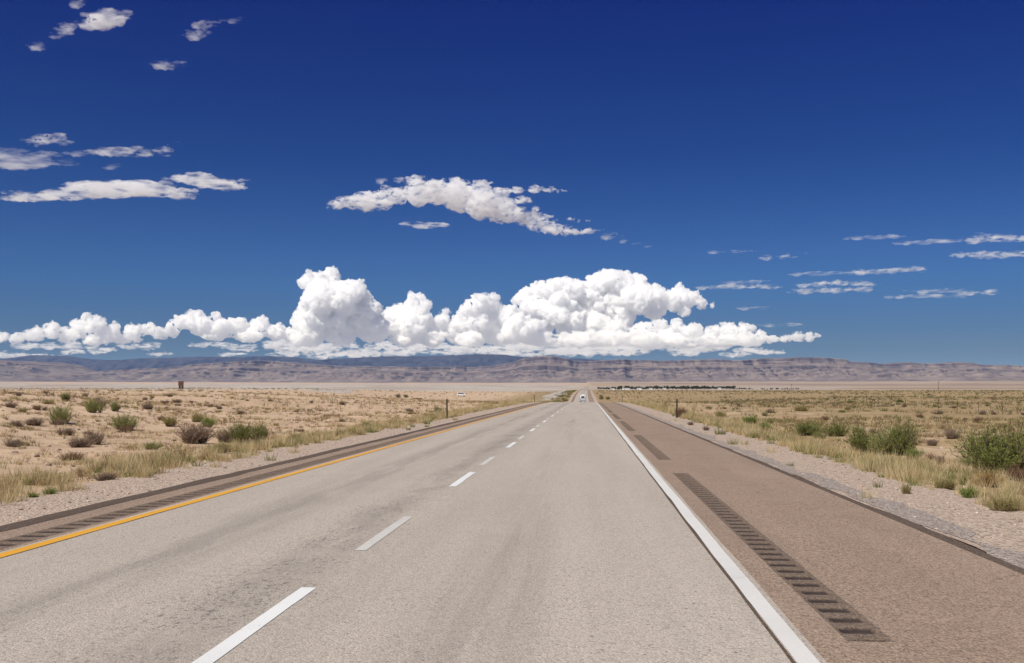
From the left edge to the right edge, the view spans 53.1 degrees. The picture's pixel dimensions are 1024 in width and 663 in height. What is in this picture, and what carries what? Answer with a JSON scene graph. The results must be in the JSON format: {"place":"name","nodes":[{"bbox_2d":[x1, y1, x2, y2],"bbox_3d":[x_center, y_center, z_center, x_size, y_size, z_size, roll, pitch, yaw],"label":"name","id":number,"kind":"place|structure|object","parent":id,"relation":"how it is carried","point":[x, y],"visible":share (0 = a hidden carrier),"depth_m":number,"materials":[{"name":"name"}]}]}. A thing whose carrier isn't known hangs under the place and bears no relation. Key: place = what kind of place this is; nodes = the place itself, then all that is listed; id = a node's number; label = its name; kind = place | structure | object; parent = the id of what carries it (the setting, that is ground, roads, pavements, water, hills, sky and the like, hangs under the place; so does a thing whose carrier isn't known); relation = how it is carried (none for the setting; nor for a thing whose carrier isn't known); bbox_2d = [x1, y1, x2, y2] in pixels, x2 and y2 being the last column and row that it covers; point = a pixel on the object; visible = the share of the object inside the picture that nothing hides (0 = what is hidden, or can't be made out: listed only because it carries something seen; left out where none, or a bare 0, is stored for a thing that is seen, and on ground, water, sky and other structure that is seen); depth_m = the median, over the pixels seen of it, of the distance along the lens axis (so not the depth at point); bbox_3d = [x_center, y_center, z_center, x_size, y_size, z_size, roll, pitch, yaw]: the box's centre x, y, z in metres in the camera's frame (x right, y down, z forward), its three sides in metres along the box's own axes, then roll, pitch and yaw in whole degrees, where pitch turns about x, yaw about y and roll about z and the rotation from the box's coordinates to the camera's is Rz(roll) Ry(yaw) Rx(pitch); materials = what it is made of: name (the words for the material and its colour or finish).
{"place":"outdoors","nodes":[
{"label":"outdoors","id":0,"kind":"place"},
{"bbox_2d":[0,354,598,370],"bbox_3d":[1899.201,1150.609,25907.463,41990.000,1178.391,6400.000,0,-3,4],"label":"mountains","id":1,"kind":"structure","parent":0,"point":[476,360],"depth_m":25920.84,"materials":[{"name":"grey stone"}]},
{"bbox_2d":[0,390,826,662],"bbox_3d":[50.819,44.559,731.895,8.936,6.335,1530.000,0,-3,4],"label":"road","id":2,"kind":"structure","parent":0,"point":[565,535],"depth_m":9.31,"materials":[{"name":"grey asphalt"}]},
{"bbox_2d":[192,587,315,662],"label":"lane marking","id":3,"kind":"object","parent":2,"relation":"on","point":[221,649],"visible":1,"depth_m":7.06,"materials":[{"name":"white paint"}]},
{"bbox_2d":[1,407,529,557],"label":"pavement joint","id":4,"kind":"object","parent":2,"relation":"on","point":[188,504],"visible":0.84,"depth_m":13.82,"materials":[{"name":"black asphalt"}]},
{"bbox_2d":[0,390,580,557],"bbox_3d":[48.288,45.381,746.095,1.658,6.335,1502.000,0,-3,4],"label":"edge line","id":5,"kind":"object","parent":2,"relation":"on","point":[18,550],"visible":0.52,"depth_m":14.40,"materials":[{"name":"yellow paint"}]},
{"bbox_2d":[355,516,411,549],"bbox_3d":[-1.459,2.332,11.949,0.125,0.001,2.850,0,-3,4],"label":"lane marking","id":6,"kind":"object","parent":2,"relation":"on","point":[381,535],"visible":1,"depth_m":11.77,"materials":[{"name":"white paint"}]},
{"bbox_2d":[450,472,474,485],"bbox_3d":[-0.911,2.751,19.141,0.136,0.001,3.100,0,-3,4],"label":"lane marking","id":7,"kind":"object","parent":2,"relation":"on","point":[461,479],"visible":1,"depth_m":18.96,"materials":[{"name":"white paint"}]},
{"bbox_2d":[480,457,494,464],"bbox_3d":[-0.569,3.039,24.096,0.129,0.001,2.850,0,-3,4],"label":"lane marking","id":8,"kind":"object","parent":2,"relation":"on","point":[487,460],"visible":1,"depth_m":24.14,"materials":[{"name":"white paint"}]},
{"bbox_2d":[580,394,585,401],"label":"motorhome","id":9,"kind":"object","parent":2,"relation":"on","point":[582,397],"visible":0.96,"depth_m":467.94,"materials":[{"name":"white metal"}]},
{"bbox_2d":[595,402,795,662],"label":"pavement joint","id":10,"kind":"object","parent":2,"relation":"on","point":[752,608],"visible":0.88,"depth_m":9.22,"materials":[{"name":"black asphalt"}]},
{"bbox_2d":[587,396,819,662],"bbox_3d":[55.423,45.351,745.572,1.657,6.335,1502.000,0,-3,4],"label":"edge line","id":11,"kind":"object","parent":2,"relation":"on","point":[794,645],"visible":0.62,"depth_m":8.76,"materials":[{"name":"paint"}]},
{"bbox_2d":[0,381,1023,552],"bbox_3d":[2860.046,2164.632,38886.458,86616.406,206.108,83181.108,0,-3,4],"label":"ground","id":12,"kind":"structure","parent":0,"point":[425,391],"depth_m":104.89,"materials":[{"name":"soil"}]},
{"bbox_2d":[4,401,17,407],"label":"dry shrub","id":13,"kind":"object","parent":12,"relation":"on","point":[12,405],"visible":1,"depth_m":53.43,"materials":[{"name":"brown plant"}]},
{"bbox_2d":[3,437,29,446],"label":"dry shrub","id":14,"kind":"object","parent":12,"relation":"on","point":[9,443],"visible":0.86,"depth_m":27.86,"materials":[{"name":"brown plant"}]},
{"bbox_2d":[8,419,25,426],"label":"dry shrub","id":15,"kind":"object","parent":12,"relation":"on","point":[17,423],"visible":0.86,"depth_m":39.44,"materials":[{"name":"brown plant"}]},
{"bbox_2d":[17,407,27,411],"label":"dry shrub","id":16,"kind":"object","parent":12,"relation":"on","point":[21,409],"visible":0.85,"depth_m":52.36,"materials":[{"name":"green plant"}]},
{"bbox_2d":[21,476,37,484],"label":"bush","id":17,"kind":"object","parent":12,"relation":"on","point":[29,481],"visible":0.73,"depth_m":18.40,"materials":[{"name":"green plant"}]},
{"bbox_2d":[23,417,44,425],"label":"bush","id":18,"kind":"object","parent":12,"relation":"on","point":[33,421],"visible":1,"depth_m":40.78,"materials":[{"name":"brown plant"}]},
{"bbox_2d":[27,404,41,409],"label":"dry shrub","id":19,"kind":"object","parent":12,"relation":"on","point":[36,407],"visible":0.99,"depth_m":54.11,"materials":[{"name":"brown plant"}]},
{"bbox_2d":[42,400,55,403],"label":"dry shrub","id":20,"kind":"object","parent":12,"relation":"on","point":[48,402],"visible":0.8,"depth_m":59.91,"materials":[{"name":"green plant"}]},
{"bbox_2d":[42,404,75,423],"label":"bush","id":21,"kind":"object","parent":12,"relation":"on","point":[63,416],"visible":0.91,"depth_m":46.37,"materials":[{"name":"green plant"}]},
{"bbox_2d":[49,418,68,424],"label":"dry shrub","id":22,"kind":"object","parent":12,"relation":"on","point":[61,421],"visible":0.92,"depth_m":42.63,"materials":[{"name":"brown plant"}]},
{"bbox_2d":[55,426,74,435],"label":"dry shrub","id":23,"kind":"object","parent":12,"relation":"on","point":[64,430],"visible":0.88,"depth_m":34.90,"materials":[{"name":"brown plant"}]},
{"bbox_2d":[59,392,71,400],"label":"bush","id":24,"kind":"object","parent":12,"relation":"on","point":[64,397],"visible":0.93,"depth_m":68.86,"materials":[{"name":"green plant"}]},
{"bbox_2d":[55,451,87,460],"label":"dry shrub","id":25,"kind":"object","parent":12,"relation":"on","point":[75,456],"visible":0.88,"depth_m":25.07,"materials":[{"name":"brown plant"}]},
{"bbox_2d":[60,435,99,447],"bbox_3d":[-12.383,3.124,29.393,1.037,0.446,0.681,0,-3,6],"label":"dry shrub","id":26,"kind":"object","parent":12,"relation":"on","point":[73,443],"visible":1,"depth_m":29.36,"materials":[{"name":"brown plant"}]},
{"bbox_2d":[81,395,106,412],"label":"bush","id":27,"kind":"object","parent":12,"relation":"on","point":[92,406],"visible":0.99,"depth_m":55.68,"materials":[{"name":"green plant"}]},
{"bbox_2d":[83,430,105,444],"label":"dry shrub","id":28,"kind":"object","parent":12,"relation":"on","point":[98,438],"visible":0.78,"depth_m":30.82,"materials":[{"name":"brown plant"}]},
{"bbox_2d":[96,399,108,405],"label":"dry shrub","id":29,"kind":"object","parent":12,"relation":"on","point":[100,401],"visible":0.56,"depth_m":62.79,"materials":[{"name":"brown plant"}]},
{"bbox_2d":[109,400,119,410],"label":"bush","id":30,"kind":"object","parent":12,"relation":"on","point":[113,405],"visible":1,"depth_m":58.30,"materials":[{"name":"green plant"}]},
{"bbox_2d":[105,412,140,429],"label":"bush","id":31,"kind":"object","parent":12,"relation":"on","point":[122,421],"visible":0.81,"depth_m":43.32,"materials":[{"name":"green plant"}]},
{"bbox_2d":[118,424,135,432],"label":"dry shrub","id":32,"kind":"object","parent":12,"relation":"on","point":[126,428],"visible":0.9,"depth_m":40.06,"materials":[{"name":"brown plant"}]},
{"bbox_2d":[139,400,153,409],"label":"bush","id":33,"kind":"object","parent":12,"relation":"on","point":[147,406],"visible":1,"depth_m":63.78,"materials":[{"name":"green plant"}]},
{"bbox_2d":[140,440,163,449],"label":"bush","id":34,"kind":"object","parent":12,"relation":"on","point":[152,445],"visible":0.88,"depth_m":28.17,"materials":[{"name":"green plant"}]},
{"bbox_2d":[160,415,178,426],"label":"bush","id":35,"kind":"object","parent":12,"relation":"on","point":[168,421],"visible":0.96,"depth_m":48.77,"materials":[{"name":"green plant"}]},
{"bbox_2d":[178,381,183,388],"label":"sign board","id":36,"kind":"object","parent":12,"relation":"on","point":[181,384],"visible":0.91,"depth_m":451.25,"materials":[{"name":"brown wood"}]},
{"bbox_2d":[188,412,204,421],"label":"bush","id":37,"kind":"object","parent":12,"relation":"on","point":[196,417],"visible":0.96,"depth_m":54.40,"materials":[{"name":"green plant"}]},
{"bbox_2d":[171,418,223,443],"bbox_3d":[-10.961,3.433,35.788,1.906,0.958,1.501,2,-4,-35],"label":"bush","id":38,"kind":"object","parent":12,"relation":"on","point":[195,434],"visible":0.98,"depth_m":35.59,"materials":[{"name":"brown plant"}]},
{"bbox_2d":[197,413,216,426],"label":"bush","id":39,"kind":"object","parent":12,"relation":"on","point":[209,422],"visible":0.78,"depth_m":48.26,"materials":[{"name":"green plant"}]},
{"bbox_2d":[213,441,230,452],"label":"bush","id":40,"kind":"object","parent":12,"relation":"on","point":[223,446],"visible":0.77,"depth_m":27.27,"materials":[{"name":"green plant"}]},
{"bbox_2d":[215,428,233,442],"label":"bush","id":41,"kind":"object","parent":12,"relation":"on","point":[220,437],"visible":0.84,"depth_m":36.91,"materials":[{"name":"brown plant"}]},
{"bbox_2d":[220,419,274,442],"bbox_3d":[-9.645,3.582,37.012,1.478,0.915,1.753,-2,-4,33],"label":"bush","id":42,"kind":"object","parent":12,"relation":"on","point":[242,432],"visible":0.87,"depth_m":36.81,"materials":[{"name":"green plant"}]},
{"bbox_2d":[253,421,270,439],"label":"bush","id":43,"kind":"object","parent":12,"relation":"on","point":[265,433],"visible":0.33,"depth_m":38.12,"materials":[{"name":"green plant"}]},
{"bbox_2d":[0,401,573,551],"bbox_3d":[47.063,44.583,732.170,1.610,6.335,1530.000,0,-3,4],"label":"paved shoulder","id":44,"kind":"object","parent":12,"relation":"on","point":[27,543],"visible":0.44,"depth_m":14.76},
{"bbox_2d":[0,391,578,539],"bbox_3d":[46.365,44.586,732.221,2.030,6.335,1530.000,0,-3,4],"label":"paved shoulder","id":45,"kind":"object","parent":12,"relation":"on","point":[15,532],"visible":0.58,"depth_m":16.33},
{"bbox_2d":[0,404,537,549],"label":"rumble strip","id":46,"kind":"object","parent":45,"relation":"on","point":[30,537],"visible":0.91,"depth_m":15.46,"materials":[{"name":"asphalt"}]},
{"bbox_2d":[0,390,579,531],"bbox_3d":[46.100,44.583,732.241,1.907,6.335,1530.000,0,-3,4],"label":"tar edge","id":47,"kind":"object","parent":45,"relation":"on","point":[14,525],"visible":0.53,"depth_m":17.29,"materials":[{"name":"black asphalt"}]},
{"bbox_2d":[0,390,578,525],"bbox_3d":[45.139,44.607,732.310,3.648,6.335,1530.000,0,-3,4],"label":"gravel verge","id":48,"kind":"structure","parent":12,"relation":"on","point":[78,499],"depth_m":19.28,"materials":[{"name":"beige gravel"}]},
{"bbox_2d":[26,492,39,497],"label":"bush","id":49,"kind":"object","parent":48,"relation":"on","point":[34,495],"visible":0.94,"depth_m":16.03,"materials":[{"name":"green plant"}]},
{"bbox_2d":[42,485,59,493],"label":"bush","id":50,"kind":"object","parent":48,"relation":"on","point":[52,491],"visible":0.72,"depth_m":16.58,"materials":[{"name":"green plant"}]},
{"bbox_2d":[89,471,119,480],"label":"bush","id":51,"kind":"object","parent":48,"relation":"on","point":[104,476],"visible":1,"depth_m":19.19,"materials":[{"name":"brown plant"}]},
{"bbox_2d":[446,399,447,416],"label":"marker post","id":52,"kind":"object","parent":48,"relation":"on","point":[446,407],"visible":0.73,"depth_m":62.25,"materials":[{"name":"brown metal"}]},
{"bbox_2d":[285,432,301,439],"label":"bush","id":53,"kind":"object","parent":12,"relation":"on","point":[293,435],"visible":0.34,"depth_m":35.75,"materials":[{"name":"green plant"}]},
{"bbox_2d":[432,405,443,411],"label":"bush","id":54,"kind":"object","parent":12,"relation":"on","point":[436,408],"visible":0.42,"depth_m":81.48,"materials":[{"name":"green plant"}]},
{"bbox_2d":[457,392,465,395],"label":"parked van","id":55,"kind":"object","parent":12,"relation":"on","point":[460,393],"visible":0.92,"depth_m":561.61,"materials":[{"name":"white metal"}]},
{"bbox_2d":[0,399,1023,511],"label":"roadside grass","id":56,"kind":"structure","parent":12,"relation":"on","point":[915,475],"depth_m":24.48,"materials":[{"name":"beige plant"}]},
{"bbox_2d":[0,387,1023,486],"bbox_3d":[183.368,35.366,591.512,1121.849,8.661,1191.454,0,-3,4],"label":"desert scrub","id":57,"kind":"object","parent":12,"relation":"on","point":[878,424],"visible":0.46,"depth_m":76.34,"materials":[{"name":"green plant"}]},
{"bbox_2d":[1,409,1022,558],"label":"loose stones","id":58,"kind":"object","parent":12,"relation":"on","point":[49,464],"visible":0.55,"depth_m":21.45,"materials":[{"name":"beige stone"}]},
{"bbox_2d":[713,410,725,416],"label":"bush","id":59,"kind":"object","parent":12,"relation":"on","point":[721,414],"visible":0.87,"depth_m":80.61,"materials":[{"name":"green plant"}]},
{"bbox_2d":[587,390,868,662],"bbox_3d":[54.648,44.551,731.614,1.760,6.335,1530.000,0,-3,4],"label":"paved shoulder","id":60,"kind":"object","parent":12,"relation":"on","point":[828,642],"visible":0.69,"depth_m":8.73},
{"bbox_2d":[741,414,760,423],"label":"bush","id":61,"kind":"object","parent":12,"relation":"on","point":[751,419],"visible":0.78,"depth_m":61.84,"materials":[{"name":"green plant"}]},
{"bbox_2d":[757,420,770,429],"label":"bush","id":62,"kind":"object","parent":12,"relation":"on","point":[766,425],"visible":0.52,"depth_m":47.85,"materials":[{"name":"green plant"}]},
{"bbox_2d":[763,417,775,423],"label":"dry shrub","id":63,"kind":"object","parent":12,"relation":"on","point":[769,419],"visible":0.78,"depth_m":62.29,"materials":[{"name":"brown plant"}]},
{"bbox_2d":[792,404,810,410],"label":"bush","id":64,"kind":"object","parent":12,"relation":"on","point":[799,408],"visible":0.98,"depth_m":98.56,"materials":[{"name":"green plant"}]},
{"bbox_2d":[588,390,1023,662],"bbox_3d":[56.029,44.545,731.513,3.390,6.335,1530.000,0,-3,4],"label":"paved shoulder","id":65,"kind":"object","parent":12,"relation":"on","point":[920,596],"visible":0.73,"depth_m":9.91},
{"bbox_2d":[619,421,635,430],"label":"rumble strip","id":66,"kind":"object","parent":65,"relation":"on","point":[626,426],"visible":0.95,"depth_m":47.81,"materials":[{"name":"asphalt"}]},
{"bbox_2d":[633,435,670,459],"bbox_3d":[4.183,3.495,31.480,0.310,0.030,13.902,0,-3,4],"label":"rumble strip","id":67,"kind":"object","parent":65,"relation":"on","point":[657,453],"visible":1,"depth_m":29.00,"materials":[{"name":"asphalt"}]},
{"bbox_2d":[673,473,893,641],"bbox_3d":[2.872,2.458,13.658,0.310,0.030,13.902,0,-3,4],"label":"rumble strip","id":68,"kind":"object","parent":65,"relation":"on","point":[846,621],"visible":1,"depth_m":9.14,"materials":[{"name":"asphalt"}]},
{"bbox_2d":[590,390,1023,552],"bbox_3d":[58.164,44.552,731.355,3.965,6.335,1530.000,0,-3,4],"label":"gravel verge","id":69,"kind":"structure","parent":12,"relation":"on","point":[995,524],"depth_m":16.64,"materials":[{"name":"beige gravel"}]},
{"bbox_2d":[676,399,677,417],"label":"marker post","id":70,"kind":"object","parent":69,"relation":"on","point":[676,408],"visible":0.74,"depth_m":63.23,"materials":[{"name":"brown metal"}]},
{"bbox_2d":[672,407,687,416],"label":"bush","id":71,"kind":"object","parent":69,"relation":"on","point":[682,411],"visible":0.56,"depth_m":65.40,"materials":[{"name":"brown plant"}]},
{"bbox_2d":[591,395,1023,574],"bbox_3d":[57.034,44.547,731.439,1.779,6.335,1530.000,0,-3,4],"label":"tar edge","id":72,"kind":"object","parent":69,"relation":"on","point":[959,544],"visible":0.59,"depth_m":13.20,"materials":[{"name":"black asphalt"}]},
{"bbox_2d":[614,402,1023,567],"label":"loose chippings","id":73,"kind":"object","parent":69,"relation":"on","point":[904,511],"visible":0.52,"depth_m":14.47,"materials":[{"name":"grey gravel"}]},
{"bbox_2d":[900,481,913,493],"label":"bush","id":74,"kind":"object","parent":69,"relation":"on","point":[906,489],"visible":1,"depth_m":16.59,"materials":[{"name":"green plant"}]},
{"bbox_2d":[932,476,959,489],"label":"bush","id":75,"kind":"object","parent":69,"relation":"on","point":[949,485],"visible":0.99,"depth_m":17.53,"materials":[{"name":"beige plant"}]},
{"bbox_2d":[957,483,985,497],"bbox_3d":[7.141,2.479,16.043,0.439,0.278,0.448,-3,-4,39],"label":"bush","id":76,"kind":"object","parent":69,"relation":"on","point":[970,493],"visible":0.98,"depth_m":15.97,"materials":[{"name":"green plant"}]},
{"bbox_2d":[983,493,1023,511],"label":"bush","id":77,"kind":"object","parent":69,"relation":"on","point":[998,504],"visible":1,"depth_m":14.22,"materials":[{"name":"green plant"}]},
{"bbox_2d":[787,420,827,435],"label":"bush","id":78,"kind":"object","parent":12,"relation":"on","point":[806,428],"visible":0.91,"depth_m":46.34,"materials":[{"name":"green plant"}]},
{"bbox_2d":[812,430,827,438],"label":"dry shrub","id":79,"kind":"object","parent":12,"relation":"on","point":[819,434],"visible":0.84,"depth_m":43.94,"materials":[{"name":"green plant"}]},
{"bbox_2d":[814,418,852,436],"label":"bush","id":80,"kind":"object","parent":12,"relation":"on","point":[837,430],"visible":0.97,"depth_m":44.98,"materials":[{"name":"green plant"}]},
{"bbox_2d":[666,395,1022,414],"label":"wire fence","id":81,"kind":"object","parent":12,"relation":"on","point":[866,399],"visible":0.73,"depth_m":121.67,"materials":[{"name":"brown metal"}]},
{"bbox_2d":[843,423,883,451],"bbox_3d":[12.698,3.749,36.995,1.443,1.178,1.640,-2,-4,30],"label":"bush","id":82,"kind":"object","parent":12,"relation":"on","point":[858,440],"visible":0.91,"depth_m":36.84,"materials":[{"name":"green plant"}]},
{"bbox_2d":[864,428,898,454],"bbox_3d":[13.114,3.841,36.120,1.323,1.031,1.563,-1,-3,16],"label":"bush","id":83,"kind":"object","parent":12,"relation":"on","point":[877,443],"visible":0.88,"depth_m":35.91,"materials":[{"name":"green plant"}]},
{"bbox_2d":[847,641,919,662],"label":"paved shoulder","id":84,"kind":"object","parent":12,"relation":"on","point":[882,652],"visible":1,"depth_m":6.46},
{"bbox_2d":[880,414,921,454],"bbox_3d":[13.612,3.618,35.998,1.515,1.448,1.742,-2,-4,32],"label":"bush","id":85,"kind":"object","parent":12,"relation":"on","point":[900,441],"visible":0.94,"depth_m":35.66,"materials":[{"name":"green plant"}]},
{"bbox_2d":[903,447,923,459],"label":"bush","id":86,"kind":"object","parent":12,"relation":"on","point":[914,454],"visible":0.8,"depth_m":34.50,"materials":[{"name":"green plant"}]},
{"bbox_2d":[923,438,938,445],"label":"bush","id":87,"kind":"object","parent":12,"relation":"on","point":[929,442],"visible":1,"depth_m":39.69,"materials":[{"name":"brown plant"}]},
{"bbox_2d":[924,452,938,459],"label":"dry shrub","id":88,"kind":"object","parent":12,"relation":"on","point":[930,456],"visible":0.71,"depth_m":34.63,"materials":[{"name":"brown plant"}]},
{"bbox_2d":[934,453,946,464],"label":"bush","id":89,"kind":"object","parent":12,"relation":"on","point":[940,459],"visible":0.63,"depth_m":30.66,"materials":[{"name":"brown plant"}]},
{"bbox_2d":[940,426,960,438],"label":"bush","id":90,"kind":"object","parent":12,"relation":"on","point":[951,435],"visible":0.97,"depth_m":41.65,"materials":[{"name":"brown plant"}]},
{"bbox_2d":[968,416,983,422],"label":"dry shrub","id":91,"kind":"object","parent":12,"relation":"on","point":[977,419],"visible":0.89,"depth_m":66.74,"materials":[{"name":"brown plant"}]},
{"bbox_2d":[945,416,1023,473],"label":"bush","id":92,"kind":"object","parent":12,"relation":"on","point":[1007,450],"visible":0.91,"depth_m":25.09,"materials":[{"name":"green plant"}]},
{"bbox_2d":[967,469,1007,486],"bbox_3d":[8.878,2.701,18.988,0.852,0.363,0.550,2,-4,-30],"label":"bush","id":93,"kind":"object","parent":12,"relation":"on","point":[989,476],"visible":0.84,"depth_m":18.90,"materials":[{"name":"brown plant"}]},
{"bbox_2d":[1000,464,1023,481],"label":"bush","id":94,"kind":"object","parent":12,"relation":"on","point":[1014,473],"visible":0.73,"depth_m":21.66,"materials":[{"name":"brown plant"}]},
{"bbox_2d":[0,356,1023,382],"bbox_3d":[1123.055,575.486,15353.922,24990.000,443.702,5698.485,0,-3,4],"label":"mesa cliffs","id":95,"kind":"structure","parent":0,"point":[545,369],"depth_m":14676.57,"materials":[{"name":"stone"}]},
{"bbox_2d":[0,0,1023,365],"label":"sky","id":96,"kind":"structure","parent":0,"point":[656,180],"materials":[{"name":"blue"}]},
{"bbox_2d":[541,390,567,399],"bbox_3d":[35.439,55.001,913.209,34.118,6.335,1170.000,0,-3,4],"label":"westbound road","id":97,"kind":"structure","parent":0,"point":[553,394],"depth_m":663.86,"materials":[{"name":"grey asphalt"}]},
{"bbox_2d":[629,431,640,434],"bbox_3d":[4.838,3.999,40.391,0.310,0.001,4.000,0,-3,4],"label":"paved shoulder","id":98,"kind":"object","parent":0,"point":[634,432],"visible":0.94,"depth_m":39.80},
{"bbox_2d":[659,460,686,472],"bbox_3d":[3.527,2.962,22.569,0.310,0.001,4.000,0,-3,4],"label":"paved shoulder","id":99,"kind":"object","parent":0,"point":[672,466],"visible":1,"depth_m":22.39}
]}

